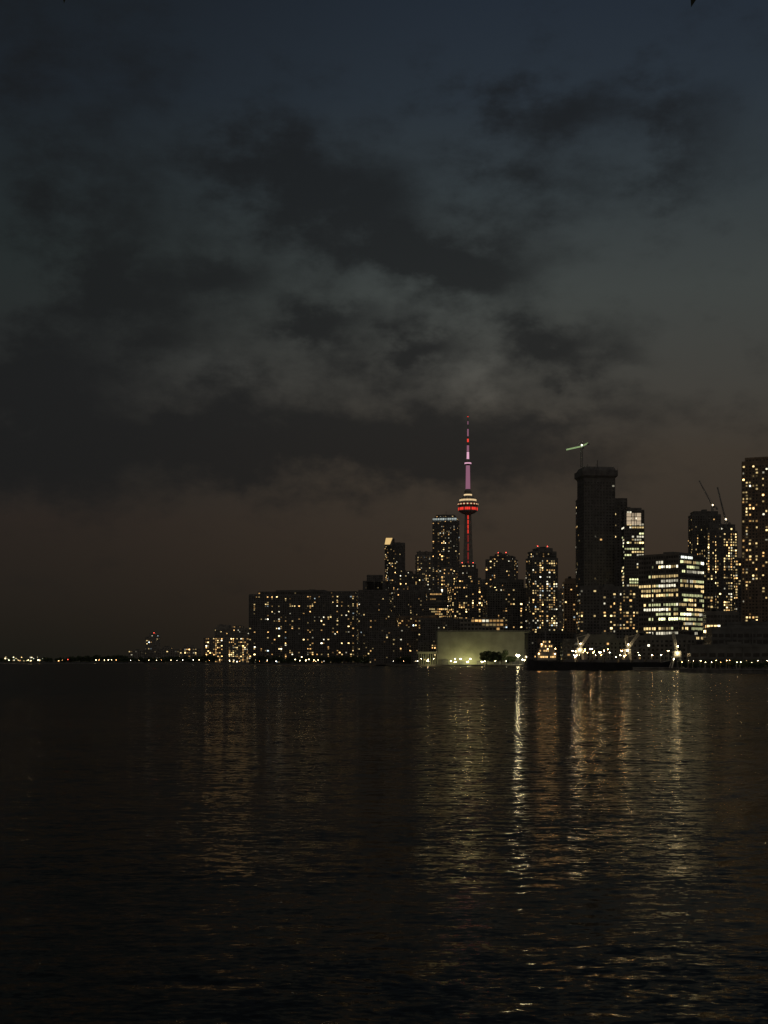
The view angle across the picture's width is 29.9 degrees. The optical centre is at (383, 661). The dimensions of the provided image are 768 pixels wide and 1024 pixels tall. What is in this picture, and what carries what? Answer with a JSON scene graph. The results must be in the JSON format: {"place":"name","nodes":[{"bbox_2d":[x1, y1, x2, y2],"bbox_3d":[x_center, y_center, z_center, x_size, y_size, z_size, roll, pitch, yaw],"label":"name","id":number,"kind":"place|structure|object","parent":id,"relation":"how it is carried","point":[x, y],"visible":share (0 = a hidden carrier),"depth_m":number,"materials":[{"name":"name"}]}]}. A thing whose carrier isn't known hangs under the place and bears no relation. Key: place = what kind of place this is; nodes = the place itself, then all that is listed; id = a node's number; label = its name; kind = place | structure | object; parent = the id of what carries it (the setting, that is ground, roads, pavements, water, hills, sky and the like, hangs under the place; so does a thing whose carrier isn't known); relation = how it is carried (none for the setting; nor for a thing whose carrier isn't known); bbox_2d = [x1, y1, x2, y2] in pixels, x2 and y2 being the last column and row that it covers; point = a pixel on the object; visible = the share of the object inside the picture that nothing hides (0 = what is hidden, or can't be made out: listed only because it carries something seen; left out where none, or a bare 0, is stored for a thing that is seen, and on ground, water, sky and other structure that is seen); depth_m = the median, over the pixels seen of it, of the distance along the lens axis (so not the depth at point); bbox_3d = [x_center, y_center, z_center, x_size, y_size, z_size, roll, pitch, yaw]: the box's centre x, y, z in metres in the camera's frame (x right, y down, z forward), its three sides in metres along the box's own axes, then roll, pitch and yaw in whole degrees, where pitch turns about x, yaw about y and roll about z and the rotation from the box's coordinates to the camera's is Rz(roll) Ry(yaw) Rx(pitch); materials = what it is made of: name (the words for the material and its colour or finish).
{"place":"outdoors","nodes":[
{"label":"outdoors","id":0,"kind":"place"},
{"bbox_2d":[128,649,145,662],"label":"apartment block","id":1,"kind":"structure","parent":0,"point":[137,653],"depth_m":4383.20,"materials":[{"name":"concrete"}]},
{"bbox_2d":[159,646,179,662],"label":"apartment block","id":2,"kind":"structure","parent":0,"point":[165,651],"depth_m":4379.00,"materials":[{"name":"concrete"}]},
{"bbox_2d":[180,645,200,662],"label":"apartment block","id":3,"kind":"structure","parent":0,"point":[188,650],"depth_m":4178.90,"materials":[{"name":"concrete"}]},
{"bbox_2d":[180,647,200,661],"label":"windows","id":4,"kind":"structure","parent":3,"relation":"in","point":[184,647],"depth_m":4178.59,"materials":[{"name":"black glass"}]},
{"bbox_2d":[215,624,248,637],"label":"apartment block","id":5,"kind":"structure","parent":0,"point":[221,630],"depth_m":3471.05,"materials":[{"name":"concrete"}]},
{"bbox_2d":[215,626,248,636],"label":"windows","id":6,"kind":"structure","parent":5,"relation":"in","point":[233,626],"depth_m":3470.52,"materials":[{"name":"black glass"}]},
{"bbox_2d":[358,575,389,663],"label":"stepped apartment block","id":7,"kind":"structure","parent":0,"point":[373,595],"depth_m":2479.72,"materials":[{"name":"black concrete"}]},
{"bbox_2d":[359,576,388,656],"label":"windows","id":8,"kind":"structure","parent":7,"relation":"in","point":[367,576],"depth_m":2479.66,"materials":[{"name":"black glass"}]},
{"bbox_2d":[363,611,399,663],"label":"apartment block","id":9,"kind":"structure","parent":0,"point":[375,621],"depth_m":2233.31,"materials":[{"name":"black glass"}]},
{"bbox_2d":[363,614,399,657],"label":"windows","id":10,"kind":"structure","parent":9,"relation":"in","point":[366,614],"depth_m":2233.09,"materials":[{"name":"black glass"}]},
{"bbox_2d":[0,663,767,1023],"bbox_3d":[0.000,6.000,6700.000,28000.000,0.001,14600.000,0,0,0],"label":"water","id":11,"kind":"structure","parent":0,"point":[322,845],"depth_m":46.86,"materials":[{"name":"black liquid"}]},
{"bbox_2d":[527,638,676,669],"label":"cargo ship","id":12,"kind":"object","parent":11,"relation":"on","point":[545,650],"visible":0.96,"depth_m":978.10,"materials":[{"name":"paint"}]},
{"bbox_2d":[0,662,767,673],"bbox_3d":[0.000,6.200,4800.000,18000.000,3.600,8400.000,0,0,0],"label":"ground","id":13,"kind":"structure","parent":0,"point":[726,671],"depth_m":2208.46,"materials":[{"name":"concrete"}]},
{"bbox_2d":[0,657,68,662],"bbox_3d":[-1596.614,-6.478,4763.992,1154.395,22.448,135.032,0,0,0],"label":"distant trees","id":14,"kind":"object","parent":13,"relation":"on","point":[31,659],"visible":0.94,"depth_m":4721.11,"materials":[{"name":"black plant"}]},
{"bbox_2d":[66,655,154,662],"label":"distant trees","id":15,"kind":"object","parent":13,"relation":"on","point":[108,658],"visible":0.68,"depth_m":4543.71,"materials":[{"name":"black plant"}]},
{"bbox_2d":[145,633,159,662],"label":"apartment tower","id":16,"kind":"structure","parent":13,"relation":"on","point":[152,645],"depth_m":4485.09,"materials":[{"name":"concrete"}]},
{"bbox_2d":[146,635,159,661],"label":"windows","id":17,"kind":"structure","parent":16,"relation":"in","point":[150,635],"depth_m":4484.61,"materials":[{"name":"black glass"}]},
{"bbox_2d":[115,654,218,663],"bbox_3d":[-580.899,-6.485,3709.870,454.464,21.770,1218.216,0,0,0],"label":"distant trees","id":18,"kind":"object","parent":13,"relation":"on","point":[208,657],"visible":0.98,"depth_m":3609.22,"materials":[{"name":"black plant"}]},
{"bbox_2d":[203,636,248,662],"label":"harbour hotel","id":19,"kind":"structure","parent":13,"relation":"on","point":[233,649],"depth_m":3265.81,"materials":[{"name":"concrete"}]},
{"bbox_2d":[204,638,247,661],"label":"windows","id":20,"kind":"structure","parent":19,"relation":"in","point":[204,638],"depth_m":3265.83,"materials":[{"name":"yellow glass"}]},
{"bbox_2d":[249,589,357,663],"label":"slab condominium","id":21,"kind":"structure","parent":13,"relation":"on","point":[284,624],"depth_m":2628.20,"materials":[{"name":"black concrete"}]},
{"bbox_2d":[249,592,357,661],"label":"windows","id":22,"kind":"structure","parent":21,"relation":"in","point":[333,592],"depth_m":2628.01,"materials":[{"name":"black glass"}]},
{"bbox_2d":[250,654,410,663],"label":"shoreline trees","id":23,"kind":"object","parent":13,"relation":"on","point":[328,660],"visible":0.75,"depth_m":2360.94,"materials":[{"name":"black plant"}]},
{"bbox_2d":[369,626,417,664],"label":"apartment block","id":24,"kind":"structure","parent":13,"relation":"on","point":[388,645],"depth_m":2055.51,"materials":[{"name":"black glass"}]},
{"bbox_2d":[370,630,417,662],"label":"windows","id":25,"kind":"structure","parent":24,"relation":"in","point":[379,630],"depth_m":2055.21,"materials":[{"name":"black glass"}]},
{"bbox_2d":[411,641,435,663],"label":"waterfront shed","id":26,"kind":"structure","parent":13,"relation":"on","point":[424,646],"depth_m":1952.52,"materials":[{"name":"black"}]},
{"bbox_2d":[412,645,435,662],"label":"windows","id":27,"kind":"structure","parent":26,"relation":"in","point":[419,645],"depth_m":1952.50,"materials":[{"name":"black glass"}]},
{"bbox_2d":[417,630,530,664],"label":"sugar warehouse","id":28,"kind":"structure","parent":13,"relation":"on","point":[465,646],"depth_m":1900.00,"materials":[{"name":"beige"}]},
{"bbox_2d":[459,618,503,629],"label":"terrace office","id":29,"kind":"structure","parent":13,"relation":"on","point":[481,623],"depth_m":1968.12,"materials":[{"name":"concrete"}]},
{"bbox_2d":[459,620,502,629],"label":"windows","id":30,"kind":"structure","parent":29,"relation":"in","point":[459,620],"depth_m":1967.81,"materials":[{"name":"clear glass"}]},
{"bbox_2d":[479,651,491,664],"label":"tree","id":31,"kind":"object","parent":13,"relation":"on","point":[485,656],"visible":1,"depth_m":1846.91,"materials":[{"name":"green plant"}]},
{"bbox_2d":[493,650,508,664],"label":"tree","id":32,"kind":"object","parent":13,"relation":"on","point":[503,656],"visible":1,"depth_m":1849.02,"materials":[{"name":"green plant"}]},
{"bbox_2d":[526,546,557,631],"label":"condo tower","id":33,"kind":"structure","parent":13,"relation":"on","point":[541,589],"depth_m":1938.34,"materials":[{"name":"black glass"}]},
{"bbox_2d":[527,552,556,630],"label":"windows","id":34,"kind":"structure","parent":33,"relation":"in","point":[551,552],"depth_m":1938.25,"materials":[{"name":"black glass"}]},
{"bbox_2d":[524,630,576,664],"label":"warehouse","id":35,"kind":"structure","parent":13,"relation":"on","point":[530,639],"depth_m":1678.36,"materials":[{"name":"black concrete"}]},
{"bbox_2d":[525,634,573,662],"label":"windows","id":36,"kind":"structure","parent":35,"relation":"in","point":[526,634],"depth_m":1678.23,"materials":[{"name":"black glass"}]},
{"bbox_2d":[360,664,767,673],"bbox_3d":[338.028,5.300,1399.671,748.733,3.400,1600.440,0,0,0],"label":"quay wall","id":37,"kind":"structure","parent":13,"relation":"on","point":[698,669],"depth_m":964.86,"materials":[{"name":"concrete"}]},
{"bbox_2d":[574,633,589,661],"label":"dock crane","id":38,"kind":"object","parent":13,"relation":"on","point":[579,650],"visible":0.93,"depth_m":1037.80,"materials":[{"name":"white paint"}]},
{"bbox_2d":[575,498,626,631],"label":"slab tower","id":39,"kind":"structure","parent":13,"relation":"on","point":[620,504],"depth_m":1666.06,"materials":[{"name":"black glass"}]},
{"bbox_2d":[615,502,625,585],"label":"windows","id":40,"kind":"structure","parent":39,"relation":"in","point":[615,502],"depth_m":1665.99,"materials":[{"name":"black glass"}]},
{"bbox_2d":[622,633,639,661],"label":"dock crane","id":41,"kind":"object","parent":13,"relation":"on","point":[628,649],"visible":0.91,"depth_m":1027.80,"materials":[{"name":"white paint"}]},
{"bbox_2d":[669,631,681,667],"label":"dock crane","id":42,"kind":"object","parent":13,"relation":"on","point":[676,653],"visible":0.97,"depth_m":957.80,"materials":[{"name":"white paint"}]},
{"bbox_2d":[704,572,713,610],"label":"building","id":43,"kind":"structure","parent":13,"relation":"on","point":[708,591],"depth_m":1492.84,"materials":[{"name":"black glass"}]},
{"bbox_2d":[704,575,712,610],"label":"windows","id":44,"kind":"structure","parent":43,"relation":"in","point":[704,575],"depth_m":1492.65,"materials":[{"name":"black glass"}]},
{"bbox_2d":[702,608,738,644],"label":"bright podium","id":45,"kind":"object","parent":13,"relation":"on","point":[713,617],"visible":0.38,"depth_m":1143.48,"materials":[{"name":"black glass"}]},
{"bbox_2d":[703,615,737,642],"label":"windows","id":46,"kind":"structure","parent":45,"relation":"in","point":[708,616],"depth_m":1143.34,"materials":[{"name":"black glass"}]},
{"bbox_2d":[676,659,767,668],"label":"shoreline trees","id":47,"kind":"object","parent":13,"relation":"on","point":[732,664],"visible":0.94,"depth_m":829.82,"materials":[{"name":"black plant"}]},
{"bbox_2d":[687,642,767,668],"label":"quay warehouse","id":48,"kind":"structure","parent":13,"relation":"on","point":[736,651],"depth_m":854.14,"materials":[{"name":"black concrete"}]},
{"bbox_2d":[687,653,767,662],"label":"windows","id":49,"kind":"structure","parent":48,"relation":"in","point":[688,654],"depth_m":854.02,"materials":[{"name":"black glass"}]},
{"bbox_2d":[742,457,767,621],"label":"corner high rise","id":50,"kind":"structure","parent":13,"relation":"on","point":[754,538],"depth_m":1386.79,"materials":[{"name":"black concrete"}]},
{"bbox_2d":[742,459,767,621],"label":"windows","id":51,"kind":"structure","parent":50,"relation":"in","point":[756,459],"depth_m":1387.23,"materials":[{"name":"black glass"}]},
{"bbox_2d":[0,0,767,661],"label":"sky","id":52,"kind":"structure","parent":0,"point":[266,266],"materials":[{"name":"grey"}]},
{"bbox_2d":[384,537,404,589],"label":"slender condo tower","id":53,"kind":"structure","parent":0,"point":[394,561],"depth_m":2987.92,"materials":[{"name":"black glass"}]},
{"bbox_2d":[385,538,392,545],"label":"rooftop sign","id":54,"kind":"object","parent":53,"relation":"on","point":[388,541],"visible":1,"depth_m":2965.00,"materials":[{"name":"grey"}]},
{"bbox_2d":[385,540,404,589],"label":"windows","id":55,"kind":"structure","parent":53,"relation":"in","point":[393,540],"depth_m":2987.39,"materials":[{"name":"black glass"}]},
{"bbox_2d":[389,584,425,615],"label":"apartment block","id":56,"kind":"structure","parent":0,"point":[407,599],"depth_m":2332.04,"materials":[{"name":"black concrete"}]},
{"bbox_2d":[390,586,425,614],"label":"windows","id":57,"kind":"structure","parent":56,"relation":"in","point":[399,586],"depth_m":2332.27,"materials":[{"name":"black glass"}]},
{"bbox_2d":[399,570,418,584],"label":"condo tower","id":58,"kind":"structure","parent":0,"point":[407,577],"depth_m":2886.62,"materials":[{"name":"black glass"}]},
{"bbox_2d":[400,572,417,583],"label":"windows","id":59,"kind":"structure","parent":58,"relation":"in","point":[403,572],"depth_m":2886.31,"materials":[{"name":"black glass"}]},
{"bbox_2d":[395,615,439,630],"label":"apartment block","id":60,"kind":"structure","parent":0,"point":[411,621],"depth_m":2127.97,"materials":[{"name":"black concrete"}]},
{"bbox_2d":[396,618,417,629],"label":"windows","id":61,"kind":"structure","parent":60,"relation":"in","point":[399,618],"depth_m":2127.71,"materials":[{"name":"black glass"}]},
{"bbox_2d":[415,551,431,600],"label":"condo tower","id":62,"kind":"structure","parent":0,"point":[423,565],"depth_m":3036.41,"materials":[{"name":"concrete"}]},
{"bbox_2d":[416,554,431,599],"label":"windows","id":63,"kind":"structure","parent":62,"relation":"in","point":[417,554],"depth_m":3036.66,"materials":[{"name":"black glass"}]},
{"bbox_2d":[423,591,447,617],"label":"office block","id":64,"kind":"structure","parent":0,"point":[435,603],"depth_m":2184.60,"materials":[{"name":"black glass"}]},
{"bbox_2d":[424,594,447,616],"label":"windows","id":65,"kind":"structure","parent":64,"relation":"in","point":[427,594],"depth_m":2184.56,"materials":[{"name":"black glass"}]},
{"bbox_2d":[418,617,458,642],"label":"apartment block","id":66,"kind":"structure","parent":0,"point":[428,628],"depth_m":2010.22,"materials":[{"name":"black glass"}]},
{"bbox_2d":[419,620,458,641],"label":"windows","id":67,"kind":"structure","parent":66,"relation":"in","point":[419,620],"depth_m":2010.05,"materials":[{"name":"black glass"}]},
{"bbox_2d":[432,515,459,591],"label":"crowned condo tower","id":68,"kind":"structure","parent":0,"point":[445,540],"depth_m":2784.97,"materials":[{"name":"black glass"}]},
{"bbox_2d":[433,516,458,589],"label":"windows","id":69,"kind":"structure","parent":68,"relation":"in","point":[438,516],"depth_m":2784.56,"materials":[{"name":"black glass"}]},
{"bbox_2d":[439,566,456,591],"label":"condo tower","id":70,"kind":"structure","parent":0,"point":[447,576],"depth_m":2490.92,"materials":[{"name":"concrete"}]},
{"bbox_2d":[439,569,454,591],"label":"windows","id":71,"kind":"structure","parent":70,"relation":"in","point":[442,569],"depth_m":2490.58,"materials":[{"name":"black glass"}]},
{"bbox_2d":[447,578,485,617],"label":"office block","id":72,"kind":"structure","parent":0,"point":[465,598],"depth_m":2103.07,"materials":[{"name":"black glass"}]},
{"bbox_2d":[448,581,484,616],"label":"windows","id":73,"kind":"structure","parent":72,"relation":"in","point":[453,581],"depth_m":2102.92,"materials":[{"name":"black glass"}]},
{"bbox_2d":[457,563,477,578],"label":"condo tower","id":74,"kind":"structure","parent":0,"point":[466,571],"depth_m":2587.59,"materials":[{"name":"black glass"}]},
{"bbox_2d":[457,566,477,578],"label":"windows","id":75,"kind":"structure","parent":74,"relation":"in","point":[459,566],"depth_m":2587.27,"materials":[{"name":"black glass"}]},
{"bbox_2d":[458,416,477,563],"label":"observation tower","id":76,"kind":"structure","parent":0,"point":[467,504],"depth_m":3294.53,"materials":[{"name":"concrete"}]},
{"bbox_2d":[485,552,517,587],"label":"condo tower","id":77,"kind":"structure","parent":0,"point":[499,565],"depth_m":2285.66,"materials":[{"name":"black glass"}]},
{"bbox_2d":[486,555,517,587],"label":"windows","id":78,"kind":"structure","parent":77,"relation":"in","point":[495,555],"depth_m":2285.49,"materials":[{"name":"black glass"}]},
{"bbox_2d":[483,578,525,629],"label":"apartment block","id":79,"kind":"structure","parent":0,"point":[505,598],"depth_m":1981.23,"materials":[{"name":"black concrete"}]},
{"bbox_2d":[483,583,525,629],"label":"windows","id":80,"kind":"structure","parent":79,"relation":"in","point":[492,583],"depth_m":1981.31,"materials":[{"name":"black glass"}]},
{"bbox_2d":[558,588,562,629],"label":"apartment block","id":81,"kind":"structure","parent":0,"point":[560,609],"depth_m":2293.78,"materials":[{"name":"concrete"}]},
{"bbox_2d":[563,576,575,631],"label":"condo tower","id":82,"kind":"structure","parent":0,"point":[569,603],"depth_m":1842.35,"materials":[{"name":"black glass"}]},
{"bbox_2d":[563,584,574,631],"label":"windows","id":83,"kind":"structure","parent":82,"relation":"in","point":[563,584],"depth_m":1842.28,"materials":[{"name":"black glass"}]},
{"bbox_2d":[560,631,624,661],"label":"warehouse","id":84,"kind":"structure","parent":0,"point":[614,646],"depth_m":1241.31,"materials":[{"name":"black concrete"}]},
{"bbox_2d":[560,643,624,661],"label":"windows","id":85,"kind":"structure","parent":84,"relation":"in","point":[560,643],"depth_m":1241.08,"materials":[{"name":"black glass"}]},
{"bbox_2d":[574,460,617,586],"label":"unfinished tower","id":86,"kind":"structure","parent":0,"point":[595,526],"depth_m":1586.29,"materials":[{"name":"grey concrete"}]},
{"bbox_2d":[567,442,589,466],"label":"tower crane","id":87,"kind":"object","parent":86,"relation":"on","point":[582,446],"visible":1,"depth_m":1593.92,"materials":[{"name":"paint"}]},
{"bbox_2d":[577,482,613,585],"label":"windows","id":88,"kind":"structure","parent":86,"relation":"in","point":[582,482],"depth_m":1586.59,"materials":[{"name":"black glass"}]},
{"bbox_2d":[577,584,637,638],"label":"podium block","id":89,"kind":"structure","parent":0,"point":[609,608],"depth_m":1487.18,"materials":[{"name":"black concrete"}]},
{"bbox_2d":[577,590,637,637],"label":"windows","id":90,"kind":"structure","parent":89,"relation":"in","point":[581,590],"depth_m":1487.19,"materials":[{"name":"black glass"}]},
{"bbox_2d":[621,507,643,585],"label":"residential tower","id":91,"kind":"structure","parent":0,"point":[632,534],"depth_m":1551.37,"materials":[{"name":"black glass"}]},
{"bbox_2d":[623,511,643,585],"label":"windows","id":92,"kind":"structure","parent":91,"relation":"in","point":[638,512],"depth_m":1551.35,"materials":[{"name":"black glass"}]},
{"bbox_2d":[625,632,695,666],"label":"warehouse","id":93,"kind":"structure","parent":0,"point":[656,646],"depth_m":1092.35,"materials":[{"name":"black concrete"}]},
{"bbox_2d":[625,640,693,661],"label":"windows","id":94,"kind":"structure","parent":93,"relation":"in","point":[689,641],"depth_m":1092.31,"materials":[{"name":"black glass"}]},
{"bbox_2d":[638,552,703,644],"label":"signed office building","id":95,"kind":"structure","parent":0,"point":[670,592],"depth_m":1186.17,"materials":[{"name":"black glass"}]},
{"bbox_2d":[639,555,703,643],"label":"windows","id":96,"kind":"structure","parent":95,"relation":"in","point":[675,556],"depth_m":1186.56,"materials":[{"name":"yellow glass"}]},
{"bbox_2d":[688,509,720,554],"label":"condo tower","id":97,"kind":"structure","parent":0,"point":[696,519],"depth_m":1837.34,"materials":[{"name":"black glass"}]},
{"bbox_2d":[688,516,719,554],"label":"windows","id":98,"kind":"structure","parent":97,"relation":"in","point":[693,516],"depth_m":1837.34,"materials":[{"name":"black glass"}]},
{"bbox_2d":[699,480,717,512],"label":"tower crane","id":99,"kind":"object","parent":97,"relation":"on","point":[712,507],"visible":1,"depth_m":1797.80,"materials":[{"name":"paint"}]},
{"bbox_2d":[697,523,737,610],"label":"yellow lit condo tower","id":100,"kind":"structure","parent":0,"point":[717,545],"depth_m":1687.46,"materials":[{"name":"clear glass"}]},
{"bbox_2d":[697,528,736,610],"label":"windows","id":101,"kind":"structure","parent":100,"relation":"in","point":[708,528],"depth_m":1687.68,"materials":[{"name":"black glass"}]},
{"bbox_2d":[717,487,730,527],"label":"tower crane","id":102,"kind":"object","parent":100,"relation":"on","point":[725,520],"visible":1,"depth_m":1688.39,"materials":[{"name":"paint"}]},
{"bbox_2d":[706,620,767,644],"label":"parking garage","id":103,"kind":"structure","parent":0,"point":[752,632],"depth_m":931.23,"materials":[{"name":"black concrete"}]},
{"bbox_2d":[707,634,767,643],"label":"windows","id":104,"kind":"structure","parent":103,"relation":"in","point":[708,635],"depth_m":930.89,"materials":[{"name":"black glass"}]},
{"bbox_2d":[733,557,741,621],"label":"condo tower","id":105,"kind":"structure","parent":0,"point":[737,584],"depth_m":1645.01,"materials":[{"name":"black glass"}]},
{"bbox_2d":[734,561,740,620],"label":"windows","id":106,"kind":"structure","parent":105,"relation":"in","point":[734,561],"depth_m":1644.97,"materials":[{"name":"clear glass"}]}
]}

